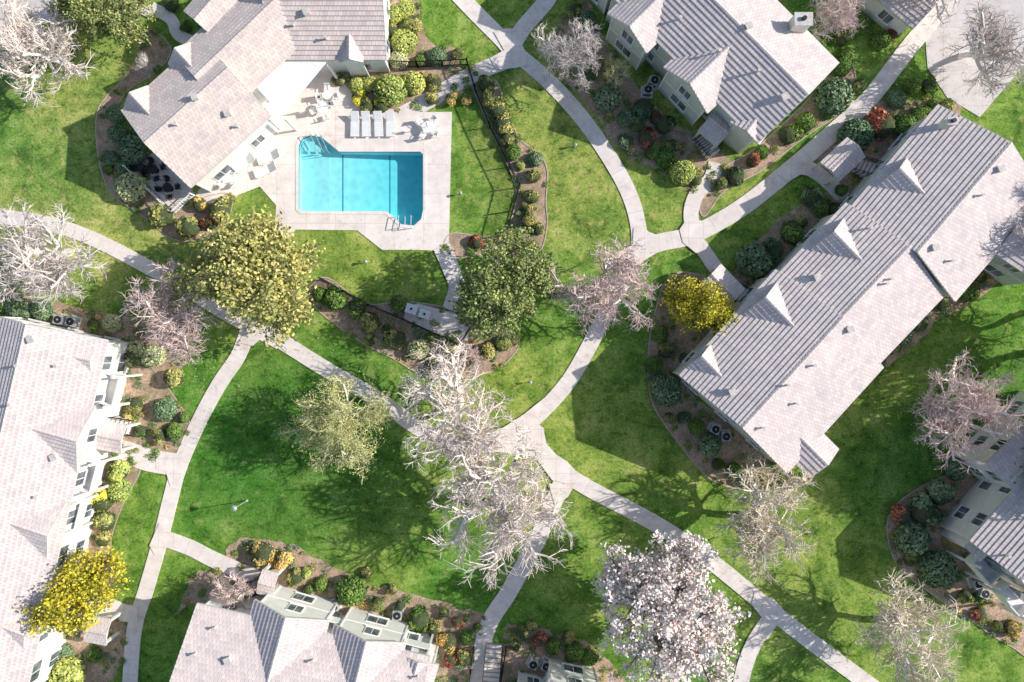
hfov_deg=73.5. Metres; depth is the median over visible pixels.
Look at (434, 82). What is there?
shrub
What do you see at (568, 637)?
shrub
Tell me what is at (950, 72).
parking pavement
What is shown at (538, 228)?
shrub
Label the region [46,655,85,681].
shrub
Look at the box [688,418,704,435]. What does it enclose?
shrub
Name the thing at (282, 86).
patio cover
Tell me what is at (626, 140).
shrub
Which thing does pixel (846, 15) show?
bare tree
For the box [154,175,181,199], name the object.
patio table set
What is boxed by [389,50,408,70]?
shrub
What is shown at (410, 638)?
windows
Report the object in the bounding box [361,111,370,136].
sun lounger
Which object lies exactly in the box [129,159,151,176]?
patio table set
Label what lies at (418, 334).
ground cover plants
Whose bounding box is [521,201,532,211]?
shrub
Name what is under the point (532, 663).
air conditioner
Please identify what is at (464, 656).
shrub
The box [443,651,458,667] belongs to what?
shrub
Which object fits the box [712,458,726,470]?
shrub
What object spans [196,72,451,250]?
pool deck
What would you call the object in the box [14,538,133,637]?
yellow flowering tree
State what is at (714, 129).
entry porch
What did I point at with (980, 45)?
bare tree
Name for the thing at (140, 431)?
shrub
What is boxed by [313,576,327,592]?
shrub
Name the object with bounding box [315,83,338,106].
patio table set
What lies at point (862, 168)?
entry stairs
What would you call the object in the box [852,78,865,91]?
shrub
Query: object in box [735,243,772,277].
shrub
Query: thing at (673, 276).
shrub
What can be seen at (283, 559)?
shrub
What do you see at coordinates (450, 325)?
equipment pad
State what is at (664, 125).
shrub
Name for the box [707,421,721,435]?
air conditioner
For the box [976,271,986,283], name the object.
shrub
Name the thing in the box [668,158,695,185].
shrub
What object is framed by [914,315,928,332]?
shrub
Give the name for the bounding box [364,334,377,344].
shrub
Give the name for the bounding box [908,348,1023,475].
bare tree
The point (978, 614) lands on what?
shrub
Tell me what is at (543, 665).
air conditioner
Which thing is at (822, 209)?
shrub
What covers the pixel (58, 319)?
air conditioner
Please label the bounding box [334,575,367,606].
shrub
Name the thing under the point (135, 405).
shrub
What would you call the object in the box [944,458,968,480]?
shrub
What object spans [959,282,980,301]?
shrub
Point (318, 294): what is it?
shrub
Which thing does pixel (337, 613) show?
air conditioner
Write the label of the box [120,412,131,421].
shrub
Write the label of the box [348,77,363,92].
shrub
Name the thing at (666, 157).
shrub
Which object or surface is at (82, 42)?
shrub
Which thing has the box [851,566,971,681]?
bare tree
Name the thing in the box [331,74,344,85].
shrub
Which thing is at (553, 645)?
shrub
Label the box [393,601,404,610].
shrub
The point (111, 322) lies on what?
shrub
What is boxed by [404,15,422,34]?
shrub
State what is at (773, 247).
shrub
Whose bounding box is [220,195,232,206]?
shrub
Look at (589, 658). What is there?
shrub
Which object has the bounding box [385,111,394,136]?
sun lounger
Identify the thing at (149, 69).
shrub
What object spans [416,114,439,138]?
patio table set
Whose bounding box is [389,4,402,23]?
shrub
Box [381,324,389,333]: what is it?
shrub
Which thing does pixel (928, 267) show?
fascia
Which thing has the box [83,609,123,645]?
entry porch
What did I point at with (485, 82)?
shrub
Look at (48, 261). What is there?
bare tree
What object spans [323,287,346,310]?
shrub
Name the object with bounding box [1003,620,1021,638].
shrub
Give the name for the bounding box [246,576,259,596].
entry stairs
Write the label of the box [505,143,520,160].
shrub
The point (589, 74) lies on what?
shrub
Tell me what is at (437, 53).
shrub
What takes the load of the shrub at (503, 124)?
on the mulch bed
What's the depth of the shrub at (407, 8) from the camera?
69.12 m
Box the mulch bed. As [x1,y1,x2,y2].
[0,0,1023,681]
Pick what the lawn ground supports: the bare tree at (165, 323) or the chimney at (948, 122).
the bare tree at (165, 323)
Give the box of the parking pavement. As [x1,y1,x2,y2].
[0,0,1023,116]
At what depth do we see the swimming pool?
71.09 m
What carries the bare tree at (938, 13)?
on the lawn ground
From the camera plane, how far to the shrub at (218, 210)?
68.81 m
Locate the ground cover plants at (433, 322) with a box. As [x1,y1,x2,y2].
[63,0,1021,681]
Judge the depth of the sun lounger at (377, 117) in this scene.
69.54 m
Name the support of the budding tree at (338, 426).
on the lawn ground
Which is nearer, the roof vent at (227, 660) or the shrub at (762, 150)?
the roof vent at (227, 660)
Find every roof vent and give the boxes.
[25,335,35,343]
[48,453,58,461]
[190,92,198,100]
[223,108,231,117]
[223,656,231,665]
[302,7,309,15]
[728,388,736,395]
[745,21,753,29]
[780,92,789,100]
[813,273,822,280]
[846,325,854,333]
[931,243,940,251]
[996,164,1006,172]
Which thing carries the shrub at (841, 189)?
on the mulch bed
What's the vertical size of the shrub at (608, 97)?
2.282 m
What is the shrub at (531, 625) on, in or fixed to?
on the mulch bed
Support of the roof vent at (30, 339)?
on the tile roof at (45, 416)
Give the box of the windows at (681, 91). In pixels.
[593,0,752,153]
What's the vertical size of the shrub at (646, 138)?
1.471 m
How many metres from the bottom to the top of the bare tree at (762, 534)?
10.064 m
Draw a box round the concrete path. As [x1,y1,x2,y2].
[0,0,958,681]
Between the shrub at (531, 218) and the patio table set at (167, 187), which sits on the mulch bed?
the shrub at (531, 218)
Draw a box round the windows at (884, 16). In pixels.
[875,8,907,34]
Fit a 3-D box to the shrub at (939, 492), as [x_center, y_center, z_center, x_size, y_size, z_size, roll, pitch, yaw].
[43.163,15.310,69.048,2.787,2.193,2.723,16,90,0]
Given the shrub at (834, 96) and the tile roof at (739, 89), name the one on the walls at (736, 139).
the tile roof at (739, 89)
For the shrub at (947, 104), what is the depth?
69.11 m
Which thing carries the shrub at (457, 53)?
on the mulch bed
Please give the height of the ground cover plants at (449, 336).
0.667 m
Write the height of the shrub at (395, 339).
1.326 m
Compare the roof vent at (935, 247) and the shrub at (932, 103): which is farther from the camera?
the shrub at (932, 103)
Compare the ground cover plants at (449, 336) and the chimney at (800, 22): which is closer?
the chimney at (800, 22)
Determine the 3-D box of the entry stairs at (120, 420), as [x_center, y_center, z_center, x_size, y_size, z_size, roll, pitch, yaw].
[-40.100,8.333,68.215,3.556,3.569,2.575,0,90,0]
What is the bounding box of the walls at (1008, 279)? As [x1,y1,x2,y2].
[673,120,1023,459]
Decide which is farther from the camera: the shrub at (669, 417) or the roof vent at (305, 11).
the shrub at (669, 417)
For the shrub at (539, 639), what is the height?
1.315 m
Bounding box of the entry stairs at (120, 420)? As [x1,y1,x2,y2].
[107,415,134,435]
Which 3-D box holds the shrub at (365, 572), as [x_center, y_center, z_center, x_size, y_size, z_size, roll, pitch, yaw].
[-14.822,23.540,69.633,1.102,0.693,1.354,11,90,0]
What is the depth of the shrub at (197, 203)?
69.18 m
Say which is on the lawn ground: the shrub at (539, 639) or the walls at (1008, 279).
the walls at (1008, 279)
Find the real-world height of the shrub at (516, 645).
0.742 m
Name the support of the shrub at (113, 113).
on the mulch bed
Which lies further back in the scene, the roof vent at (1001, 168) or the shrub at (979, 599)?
the shrub at (979, 599)
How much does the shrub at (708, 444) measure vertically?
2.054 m
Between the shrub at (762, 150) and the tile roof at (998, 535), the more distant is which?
the shrub at (762, 150)
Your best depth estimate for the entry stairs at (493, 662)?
69.33 m
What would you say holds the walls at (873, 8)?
on the lawn ground
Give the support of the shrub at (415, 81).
on the mulch bed
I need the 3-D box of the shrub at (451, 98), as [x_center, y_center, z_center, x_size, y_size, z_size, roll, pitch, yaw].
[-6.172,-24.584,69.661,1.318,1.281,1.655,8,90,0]
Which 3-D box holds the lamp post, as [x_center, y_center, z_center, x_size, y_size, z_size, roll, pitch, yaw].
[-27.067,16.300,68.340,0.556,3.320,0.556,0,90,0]
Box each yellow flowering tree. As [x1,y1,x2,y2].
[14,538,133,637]
[655,273,739,338]
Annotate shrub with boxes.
[0,295,7,312]
[4,296,27,316]
[18,304,32,318]
[30,299,53,321]
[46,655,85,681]
[55,43,71,57]
[58,643,72,659]
[72,33,87,47]
[86,647,102,662]
[87,318,99,332]
[91,486,113,511]
[92,511,115,530]
[95,531,109,546]
[102,150,119,166]
[102,313,121,332]
[103,165,113,175]
[105,104,125,122]
[107,124,126,141]
[107,460,131,481]
[107,479,132,502]
[114,159,130,174]
[115,171,148,202]
[118,135,148,164]
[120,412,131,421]
[124,340,144,366]
[125,397,144,414]
[130,126,138,136]
[134,424,146,436]
[141,344,166,366]
[148,203,174,228]
[150,428,166,445]
[152,397,177,421]
[162,368,184,387]
[164,0,178,11]
[166,422,183,440]
[174,216,199,239]
[177,411,190,422]
[179,19,192,31]
[189,196,207,210]
[199,213,217,229]
[208,195,229,224]
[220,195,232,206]
[246,540,258,554]
[251,542,275,566]
[273,550,294,570]
[285,567,301,587]
[300,567,310,579]
[302,584,313,594]
[312,287,326,303]
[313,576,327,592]
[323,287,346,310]
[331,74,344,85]
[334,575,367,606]
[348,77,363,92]
[348,297,367,319]
[352,89,365,105]
[360,96,373,112]
[360,312,379,332]
[361,567,371,578]
[362,76,376,91]
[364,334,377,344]
[370,596,384,611]
[373,73,407,106]
[374,95,388,112]
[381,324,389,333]
[383,329,405,349]
[385,583,396,594]
[388,23,397,36]
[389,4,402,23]
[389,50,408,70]
[390,29,417,54]
[390,295,408,311]
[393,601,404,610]
[397,0,415,19]
[403,70,425,94]
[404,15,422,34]
[407,338,429,358]
[407,608,429,633]
[414,55,426,66]
[424,92,436,105]
[424,332,432,343]
[426,72,441,92]
[426,355,438,374]
[427,46,447,67]
[427,622,440,634]
[436,632,456,655]
[439,606,449,619]
[441,343,457,361]
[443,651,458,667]
[445,91,457,105]
[452,48,463,58]
[452,616,463,628]
[455,348,475,368]
[457,648,474,665]
[459,629,474,644]
[461,93,473,104]
[468,234,484,248]
[473,623,481,631]
[477,342,496,360]
[478,74,494,92]
[481,88,497,107]
[489,97,506,118]
[493,111,514,134]
[495,335,512,350]
[499,131,514,146]
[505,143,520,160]
[509,640,521,650]
[516,160,524,170]
[516,625,528,640]
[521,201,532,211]
[521,212,537,226]
[524,189,538,203]
[525,168,540,182]
[526,620,536,630]
[527,152,542,166]
[530,631,547,646]
[531,222,544,234]
[545,637,561,655]
[561,630,575,644]
[564,640,583,661]
[568,2,581,17]
[578,10,596,29]
[581,649,597,666]
[582,65,599,80]
[594,83,621,111]
[603,66,613,79]
[618,109,635,127]
[619,132,633,150]
[631,99,653,120]
[631,117,647,131]
[638,126,656,147]
[645,144,659,159]
[645,356,662,374]
[650,109,661,123]
[650,372,681,406]
[652,326,667,342]
[654,114,677,134]
[655,147,675,167]
[658,341,673,357]
[664,412,674,422]
[665,139,681,150]
[667,273,682,287]
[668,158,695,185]
[678,412,690,423]
[679,352,687,362]
[688,173,701,185]
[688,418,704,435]
[697,433,720,456]
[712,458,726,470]
[716,176,727,189]
[725,462,741,478]
[726,166,744,186]
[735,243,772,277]
[742,473,759,485]
[746,152,759,167]
[754,144,768,159]
[762,237,783,265]
[762,476,775,488]
[779,124,804,145]
[780,220,804,244]
[795,111,814,131]
[795,214,807,228]
[800,186,822,208]
[811,200,828,216]
[813,77,853,115]
[818,38,826,48]
[819,111,835,119]
[828,202,839,214]
[831,54,851,77]
[834,31,849,45]
[835,184,848,195]
[836,118,874,150]
[839,48,856,64]
[851,12,869,29]
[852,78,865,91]
[866,107,894,140]
[869,30,890,49]
[886,89,906,108]
[887,28,903,38]
[888,345,899,355]
[889,529,897,538]
[890,503,909,523]
[893,113,916,135]
[894,522,929,555]
[899,331,912,346]
[902,555,917,566]
[903,76,921,94]
[909,492,943,525]
[910,105,931,121]
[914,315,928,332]
[917,549,958,587]
[921,75,937,93]
[926,99,938,109]
[926,478,956,505]
[935,297,950,310]
[939,100,953,110]
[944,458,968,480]
[957,589,974,603]
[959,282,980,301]
[969,606,985,621]
[972,592,984,602]
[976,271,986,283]
[991,620,1004,632]
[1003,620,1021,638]
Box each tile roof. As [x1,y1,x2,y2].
[0,317,107,681]
[170,600,438,681]
[607,0,838,144]
[680,104,1023,477]
[879,0,938,28]
[966,427,1023,582]
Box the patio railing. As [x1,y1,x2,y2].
[122,165,194,214]
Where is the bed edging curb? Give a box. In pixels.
[95,28,1023,655]
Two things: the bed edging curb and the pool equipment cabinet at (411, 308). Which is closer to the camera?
the pool equipment cabinet at (411, 308)
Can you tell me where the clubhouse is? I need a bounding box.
[121,0,389,191]
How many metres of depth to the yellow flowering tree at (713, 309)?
64.87 m
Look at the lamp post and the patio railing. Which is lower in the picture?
the lamp post
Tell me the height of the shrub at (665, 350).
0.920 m
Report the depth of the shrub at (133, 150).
68.72 m
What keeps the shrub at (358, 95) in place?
on the mulch bed
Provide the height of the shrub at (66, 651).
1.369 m
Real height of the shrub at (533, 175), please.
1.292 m
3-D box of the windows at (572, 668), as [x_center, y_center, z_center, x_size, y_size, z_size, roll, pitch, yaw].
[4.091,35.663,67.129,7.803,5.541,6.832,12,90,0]
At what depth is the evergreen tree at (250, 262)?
62.20 m
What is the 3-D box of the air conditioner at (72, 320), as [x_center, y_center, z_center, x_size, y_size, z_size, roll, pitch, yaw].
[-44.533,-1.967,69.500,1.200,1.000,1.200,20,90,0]
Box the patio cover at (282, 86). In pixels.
[256,61,337,130]
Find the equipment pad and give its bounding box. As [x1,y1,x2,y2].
[403,303,469,340]
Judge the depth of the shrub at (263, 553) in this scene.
68.87 m
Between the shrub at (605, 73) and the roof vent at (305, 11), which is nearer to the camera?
the roof vent at (305, 11)
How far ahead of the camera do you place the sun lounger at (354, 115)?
69.54 m
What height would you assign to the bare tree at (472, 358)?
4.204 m
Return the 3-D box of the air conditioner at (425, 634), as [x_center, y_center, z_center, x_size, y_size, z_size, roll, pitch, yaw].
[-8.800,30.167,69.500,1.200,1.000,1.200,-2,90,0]
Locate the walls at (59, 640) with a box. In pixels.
[8,318,128,681]
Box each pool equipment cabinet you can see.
[404,303,417,314]
[418,308,430,319]
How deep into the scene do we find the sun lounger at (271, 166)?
69.54 m
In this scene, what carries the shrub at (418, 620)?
on the mulch bed
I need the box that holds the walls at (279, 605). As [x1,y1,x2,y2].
[207,586,437,662]
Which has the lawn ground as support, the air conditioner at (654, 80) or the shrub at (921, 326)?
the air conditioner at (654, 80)
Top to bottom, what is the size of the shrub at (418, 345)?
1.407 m
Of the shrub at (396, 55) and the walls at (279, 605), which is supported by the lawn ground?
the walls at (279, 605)
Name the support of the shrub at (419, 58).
on the mulch bed
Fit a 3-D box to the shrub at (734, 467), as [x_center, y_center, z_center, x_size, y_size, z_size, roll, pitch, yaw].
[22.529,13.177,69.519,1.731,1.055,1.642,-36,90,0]
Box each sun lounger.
[235,152,254,172]
[253,161,276,178]
[256,148,279,164]
[350,111,359,136]
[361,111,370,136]
[373,111,383,136]
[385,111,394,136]
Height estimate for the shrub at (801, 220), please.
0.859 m
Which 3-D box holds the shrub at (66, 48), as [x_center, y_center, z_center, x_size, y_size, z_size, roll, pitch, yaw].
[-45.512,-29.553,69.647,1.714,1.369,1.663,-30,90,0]
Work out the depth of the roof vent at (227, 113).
64.06 m
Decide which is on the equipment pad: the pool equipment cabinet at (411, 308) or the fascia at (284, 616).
the pool equipment cabinet at (411, 308)
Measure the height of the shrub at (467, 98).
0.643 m
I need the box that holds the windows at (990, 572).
[940,390,1023,619]
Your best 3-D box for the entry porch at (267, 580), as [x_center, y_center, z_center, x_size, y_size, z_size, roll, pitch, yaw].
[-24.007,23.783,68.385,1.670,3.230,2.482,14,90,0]
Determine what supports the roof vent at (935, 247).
on the tile roof at (921, 201)
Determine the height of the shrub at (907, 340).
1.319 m
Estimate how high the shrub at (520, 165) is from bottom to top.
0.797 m
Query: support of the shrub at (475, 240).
on the mulch bed
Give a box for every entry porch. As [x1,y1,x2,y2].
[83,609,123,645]
[95,420,139,453]
[256,564,283,595]
[692,111,730,150]
[698,264,744,305]
[811,137,865,185]
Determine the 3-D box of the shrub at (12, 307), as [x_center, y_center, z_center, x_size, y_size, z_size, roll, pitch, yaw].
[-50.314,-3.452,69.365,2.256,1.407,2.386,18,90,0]
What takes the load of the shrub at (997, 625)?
on the mulch bed
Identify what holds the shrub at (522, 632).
on the mulch bed
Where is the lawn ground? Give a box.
[0,0,1023,681]
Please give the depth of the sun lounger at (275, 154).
69.54 m
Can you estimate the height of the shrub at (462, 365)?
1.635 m
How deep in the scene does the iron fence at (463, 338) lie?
68.49 m
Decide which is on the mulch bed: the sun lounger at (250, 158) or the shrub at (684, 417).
the shrub at (684, 417)
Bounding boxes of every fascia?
[0,316,108,681]
[169,599,438,681]
[607,0,838,144]
[679,105,1023,474]
[877,0,937,29]
[964,426,1023,583]
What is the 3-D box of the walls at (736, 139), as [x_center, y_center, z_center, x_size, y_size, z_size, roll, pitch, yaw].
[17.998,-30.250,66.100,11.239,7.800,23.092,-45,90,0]
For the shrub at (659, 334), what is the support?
on the mulch bed
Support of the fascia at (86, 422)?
attached to the walls at (59, 640)
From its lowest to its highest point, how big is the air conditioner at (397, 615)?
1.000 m
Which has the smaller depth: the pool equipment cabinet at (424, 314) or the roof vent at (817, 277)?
the roof vent at (817, 277)
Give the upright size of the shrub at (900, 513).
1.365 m
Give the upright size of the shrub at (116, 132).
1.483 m
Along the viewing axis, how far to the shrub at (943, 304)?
69.20 m
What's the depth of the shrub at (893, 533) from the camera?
69.57 m
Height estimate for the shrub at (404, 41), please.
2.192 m
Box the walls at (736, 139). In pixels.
[591,0,753,152]
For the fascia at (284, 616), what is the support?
attached to the walls at (279, 605)
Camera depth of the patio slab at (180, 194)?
69.95 m
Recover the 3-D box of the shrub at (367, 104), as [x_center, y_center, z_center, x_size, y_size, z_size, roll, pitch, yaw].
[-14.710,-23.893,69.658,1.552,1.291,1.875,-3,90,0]
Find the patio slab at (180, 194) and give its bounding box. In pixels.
[132,152,194,211]
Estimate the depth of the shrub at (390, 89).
68.55 m
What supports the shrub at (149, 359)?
on the mulch bed
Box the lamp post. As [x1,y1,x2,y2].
[231,499,247,510]
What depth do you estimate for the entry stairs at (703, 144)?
69.41 m
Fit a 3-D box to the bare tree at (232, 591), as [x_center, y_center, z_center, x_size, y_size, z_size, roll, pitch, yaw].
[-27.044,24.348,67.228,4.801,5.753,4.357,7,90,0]
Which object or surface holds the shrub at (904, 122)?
on the mulch bed
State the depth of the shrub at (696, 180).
69.28 m
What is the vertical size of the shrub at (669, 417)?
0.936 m
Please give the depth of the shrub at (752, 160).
69.17 m
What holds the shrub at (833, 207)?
on the mulch bed
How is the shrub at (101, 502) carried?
on the mulch bed
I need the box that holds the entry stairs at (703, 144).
[693,135,723,159]
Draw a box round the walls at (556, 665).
[517,658,596,681]
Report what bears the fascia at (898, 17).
attached to the tile roof at (905, 14)
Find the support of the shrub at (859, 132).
on the mulch bed
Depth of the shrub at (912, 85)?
69.22 m
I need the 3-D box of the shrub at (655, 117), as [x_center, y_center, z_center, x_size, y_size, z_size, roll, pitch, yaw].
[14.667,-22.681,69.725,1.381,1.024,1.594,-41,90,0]
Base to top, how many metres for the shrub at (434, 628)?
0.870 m
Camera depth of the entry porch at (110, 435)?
66.88 m
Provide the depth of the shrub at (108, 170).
69.46 m
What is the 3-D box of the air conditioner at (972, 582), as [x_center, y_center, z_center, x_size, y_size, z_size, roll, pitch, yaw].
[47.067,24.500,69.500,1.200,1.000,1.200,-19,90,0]
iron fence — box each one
[318,277,470,344]
[387,58,466,67]
[467,60,519,231]
[469,646,474,681]
[500,646,506,681]
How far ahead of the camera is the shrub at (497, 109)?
69.12 m
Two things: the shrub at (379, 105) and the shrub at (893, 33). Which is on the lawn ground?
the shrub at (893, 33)
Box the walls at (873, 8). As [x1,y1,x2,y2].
[856,0,906,32]
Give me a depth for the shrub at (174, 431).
69.21 m
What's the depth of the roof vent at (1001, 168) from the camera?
61.70 m
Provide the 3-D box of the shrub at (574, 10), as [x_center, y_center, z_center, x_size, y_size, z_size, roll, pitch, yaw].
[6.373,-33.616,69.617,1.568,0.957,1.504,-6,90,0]
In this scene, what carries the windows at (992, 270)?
attached to the walls at (1008, 279)
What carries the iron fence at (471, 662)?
on the mulch bed
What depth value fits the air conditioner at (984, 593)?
69.08 m
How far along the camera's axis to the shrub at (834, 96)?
68.34 m
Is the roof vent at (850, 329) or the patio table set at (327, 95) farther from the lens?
the patio table set at (327, 95)
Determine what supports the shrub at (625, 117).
on the mulch bed
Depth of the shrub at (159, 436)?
69.30 m
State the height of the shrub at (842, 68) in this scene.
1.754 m
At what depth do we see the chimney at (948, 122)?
62.58 m
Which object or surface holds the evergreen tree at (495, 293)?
on the lawn ground
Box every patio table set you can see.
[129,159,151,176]
[140,156,165,181]
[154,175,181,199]
[217,168,238,187]
[309,93,335,120]
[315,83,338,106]
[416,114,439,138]
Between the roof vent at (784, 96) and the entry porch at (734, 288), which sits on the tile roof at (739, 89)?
the roof vent at (784, 96)
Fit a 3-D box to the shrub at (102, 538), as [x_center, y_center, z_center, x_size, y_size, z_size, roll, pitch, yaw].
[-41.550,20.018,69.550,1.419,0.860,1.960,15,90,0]
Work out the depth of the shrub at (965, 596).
69.40 m
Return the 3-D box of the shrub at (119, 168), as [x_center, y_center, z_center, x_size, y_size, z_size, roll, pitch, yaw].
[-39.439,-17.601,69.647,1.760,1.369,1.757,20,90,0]
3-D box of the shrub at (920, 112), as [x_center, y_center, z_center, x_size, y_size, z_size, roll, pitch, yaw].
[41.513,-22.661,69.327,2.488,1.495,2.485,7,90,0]
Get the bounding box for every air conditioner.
[52,313,69,326]
[64,314,82,328]
[330,598,341,611]
[333,611,341,616]
[392,606,403,620]
[421,631,429,637]
[525,653,540,670]
[538,655,548,671]
[640,84,652,98]
[646,74,660,90]
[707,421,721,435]
[718,429,730,440]
[966,574,983,589]
[972,587,990,599]
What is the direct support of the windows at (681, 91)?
attached to the walls at (736, 139)
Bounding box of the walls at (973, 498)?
[940,392,1023,589]
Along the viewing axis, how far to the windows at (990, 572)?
67.00 m
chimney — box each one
[788,12,812,32]
[937,117,957,128]
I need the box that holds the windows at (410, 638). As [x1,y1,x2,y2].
[206,584,438,662]
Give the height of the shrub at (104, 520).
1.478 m
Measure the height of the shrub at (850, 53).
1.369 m
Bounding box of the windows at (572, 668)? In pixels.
[518,657,598,681]
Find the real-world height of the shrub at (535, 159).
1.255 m
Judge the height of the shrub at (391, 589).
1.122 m
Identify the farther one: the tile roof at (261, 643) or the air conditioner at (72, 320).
the air conditioner at (72, 320)
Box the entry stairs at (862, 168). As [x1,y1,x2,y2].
[850,156,883,178]
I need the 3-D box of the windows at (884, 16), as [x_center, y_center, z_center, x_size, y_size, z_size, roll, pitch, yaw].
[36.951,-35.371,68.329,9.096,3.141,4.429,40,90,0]
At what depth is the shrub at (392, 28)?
69.28 m
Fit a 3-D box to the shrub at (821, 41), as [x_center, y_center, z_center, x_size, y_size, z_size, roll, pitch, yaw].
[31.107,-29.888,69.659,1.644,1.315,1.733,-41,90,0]
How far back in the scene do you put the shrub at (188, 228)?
68.99 m
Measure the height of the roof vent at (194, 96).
0.460 m
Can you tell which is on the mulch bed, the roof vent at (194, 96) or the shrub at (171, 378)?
the shrub at (171, 378)
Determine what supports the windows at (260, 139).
in the clubhouse
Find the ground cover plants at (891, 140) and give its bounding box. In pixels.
[1,34,1006,673]
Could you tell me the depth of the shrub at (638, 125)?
69.33 m
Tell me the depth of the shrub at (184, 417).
69.30 m
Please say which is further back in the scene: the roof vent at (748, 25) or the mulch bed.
the mulch bed
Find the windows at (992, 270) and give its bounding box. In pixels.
[672,117,1023,466]
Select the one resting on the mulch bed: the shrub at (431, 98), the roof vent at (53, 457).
the shrub at (431, 98)
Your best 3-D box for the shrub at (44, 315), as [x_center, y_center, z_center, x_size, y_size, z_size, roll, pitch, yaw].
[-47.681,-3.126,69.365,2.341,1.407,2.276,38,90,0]
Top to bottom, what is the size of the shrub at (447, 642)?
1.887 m
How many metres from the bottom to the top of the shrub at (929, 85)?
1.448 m
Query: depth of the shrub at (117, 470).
68.97 m
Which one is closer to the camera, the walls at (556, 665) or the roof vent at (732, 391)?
the roof vent at (732, 391)
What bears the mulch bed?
on the lawn ground
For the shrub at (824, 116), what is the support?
on the mulch bed
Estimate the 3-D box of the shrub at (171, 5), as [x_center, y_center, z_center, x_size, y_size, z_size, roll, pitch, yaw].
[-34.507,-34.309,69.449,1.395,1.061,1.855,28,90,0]
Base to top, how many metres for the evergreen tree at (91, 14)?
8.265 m
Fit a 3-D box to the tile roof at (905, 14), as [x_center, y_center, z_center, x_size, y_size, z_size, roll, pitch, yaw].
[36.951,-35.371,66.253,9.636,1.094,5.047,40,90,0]
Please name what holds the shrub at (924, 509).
on the mulch bed
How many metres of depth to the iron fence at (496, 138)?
68.52 m
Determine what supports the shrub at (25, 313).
on the mulch bed
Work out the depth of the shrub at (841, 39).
69.44 m
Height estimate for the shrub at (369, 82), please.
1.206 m
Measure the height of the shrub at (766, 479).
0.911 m
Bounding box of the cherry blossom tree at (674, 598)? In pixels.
[591,530,751,681]
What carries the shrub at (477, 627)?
on the mulch bed
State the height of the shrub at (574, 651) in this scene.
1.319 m
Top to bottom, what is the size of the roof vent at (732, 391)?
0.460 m
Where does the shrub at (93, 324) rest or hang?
on the mulch bed
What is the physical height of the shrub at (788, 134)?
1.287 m
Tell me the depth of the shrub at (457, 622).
69.40 m
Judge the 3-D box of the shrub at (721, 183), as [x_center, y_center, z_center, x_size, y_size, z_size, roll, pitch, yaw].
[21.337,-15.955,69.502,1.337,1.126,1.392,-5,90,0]
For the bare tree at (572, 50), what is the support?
on the mulch bed
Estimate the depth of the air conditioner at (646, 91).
69.08 m
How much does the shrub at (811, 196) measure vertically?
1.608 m
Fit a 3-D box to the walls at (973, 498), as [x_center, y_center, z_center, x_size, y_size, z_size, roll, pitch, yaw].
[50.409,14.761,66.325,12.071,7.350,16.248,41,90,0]
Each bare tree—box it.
[0,0,98,108]
[0,196,110,312]
[117,256,222,370]
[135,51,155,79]
[209,567,258,609]
[393,334,514,494]
[422,413,577,590]
[459,343,488,376]
[531,17,602,92]
[542,234,661,335]
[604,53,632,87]
[713,451,820,585]
[808,0,867,43]
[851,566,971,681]
[901,0,959,27]
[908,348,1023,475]
[939,0,1023,100]
[1010,216,1023,249]
[1011,416,1023,483]
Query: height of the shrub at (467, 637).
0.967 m
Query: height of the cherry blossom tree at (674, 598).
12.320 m
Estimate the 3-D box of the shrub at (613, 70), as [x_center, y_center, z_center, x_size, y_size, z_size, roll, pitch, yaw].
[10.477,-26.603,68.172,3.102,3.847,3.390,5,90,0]
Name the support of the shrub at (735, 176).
on the mulch bed
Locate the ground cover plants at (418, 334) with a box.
[32,20,995,681]
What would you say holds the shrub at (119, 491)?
on the mulch bed
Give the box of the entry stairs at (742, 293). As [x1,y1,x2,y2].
[734,284,750,301]
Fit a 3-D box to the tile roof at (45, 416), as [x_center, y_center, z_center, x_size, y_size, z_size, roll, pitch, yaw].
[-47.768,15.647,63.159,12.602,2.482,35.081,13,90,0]
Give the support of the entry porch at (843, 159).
on the mulch bed
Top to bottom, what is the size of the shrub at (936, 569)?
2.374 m
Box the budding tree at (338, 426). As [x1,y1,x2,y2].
[274,371,396,483]
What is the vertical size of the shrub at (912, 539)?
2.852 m
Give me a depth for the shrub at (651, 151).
69.08 m
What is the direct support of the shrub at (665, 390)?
on the mulch bed
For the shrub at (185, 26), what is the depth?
69.46 m
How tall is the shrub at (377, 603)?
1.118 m
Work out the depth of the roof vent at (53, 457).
63.22 m
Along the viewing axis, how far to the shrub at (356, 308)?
69.21 m
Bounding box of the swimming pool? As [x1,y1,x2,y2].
[295,133,426,228]
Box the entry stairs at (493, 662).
[482,643,502,681]
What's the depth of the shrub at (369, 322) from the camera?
68.98 m
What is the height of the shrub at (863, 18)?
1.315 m
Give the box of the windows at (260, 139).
[196,0,389,191]
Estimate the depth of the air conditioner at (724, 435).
69.08 m
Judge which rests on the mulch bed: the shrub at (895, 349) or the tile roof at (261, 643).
the shrub at (895, 349)
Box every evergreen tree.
[45,0,157,52]
[160,204,326,348]
[448,224,562,342]
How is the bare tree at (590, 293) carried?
on the lawn ground
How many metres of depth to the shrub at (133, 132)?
69.33 m
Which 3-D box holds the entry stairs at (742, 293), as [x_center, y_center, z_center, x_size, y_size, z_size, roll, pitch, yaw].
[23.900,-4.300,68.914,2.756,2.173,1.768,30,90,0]
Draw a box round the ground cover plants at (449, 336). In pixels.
[1,2,1022,681]
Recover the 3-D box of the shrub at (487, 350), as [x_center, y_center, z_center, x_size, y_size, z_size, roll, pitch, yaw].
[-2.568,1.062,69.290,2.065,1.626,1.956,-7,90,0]
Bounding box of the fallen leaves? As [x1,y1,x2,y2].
[1,0,1023,678]

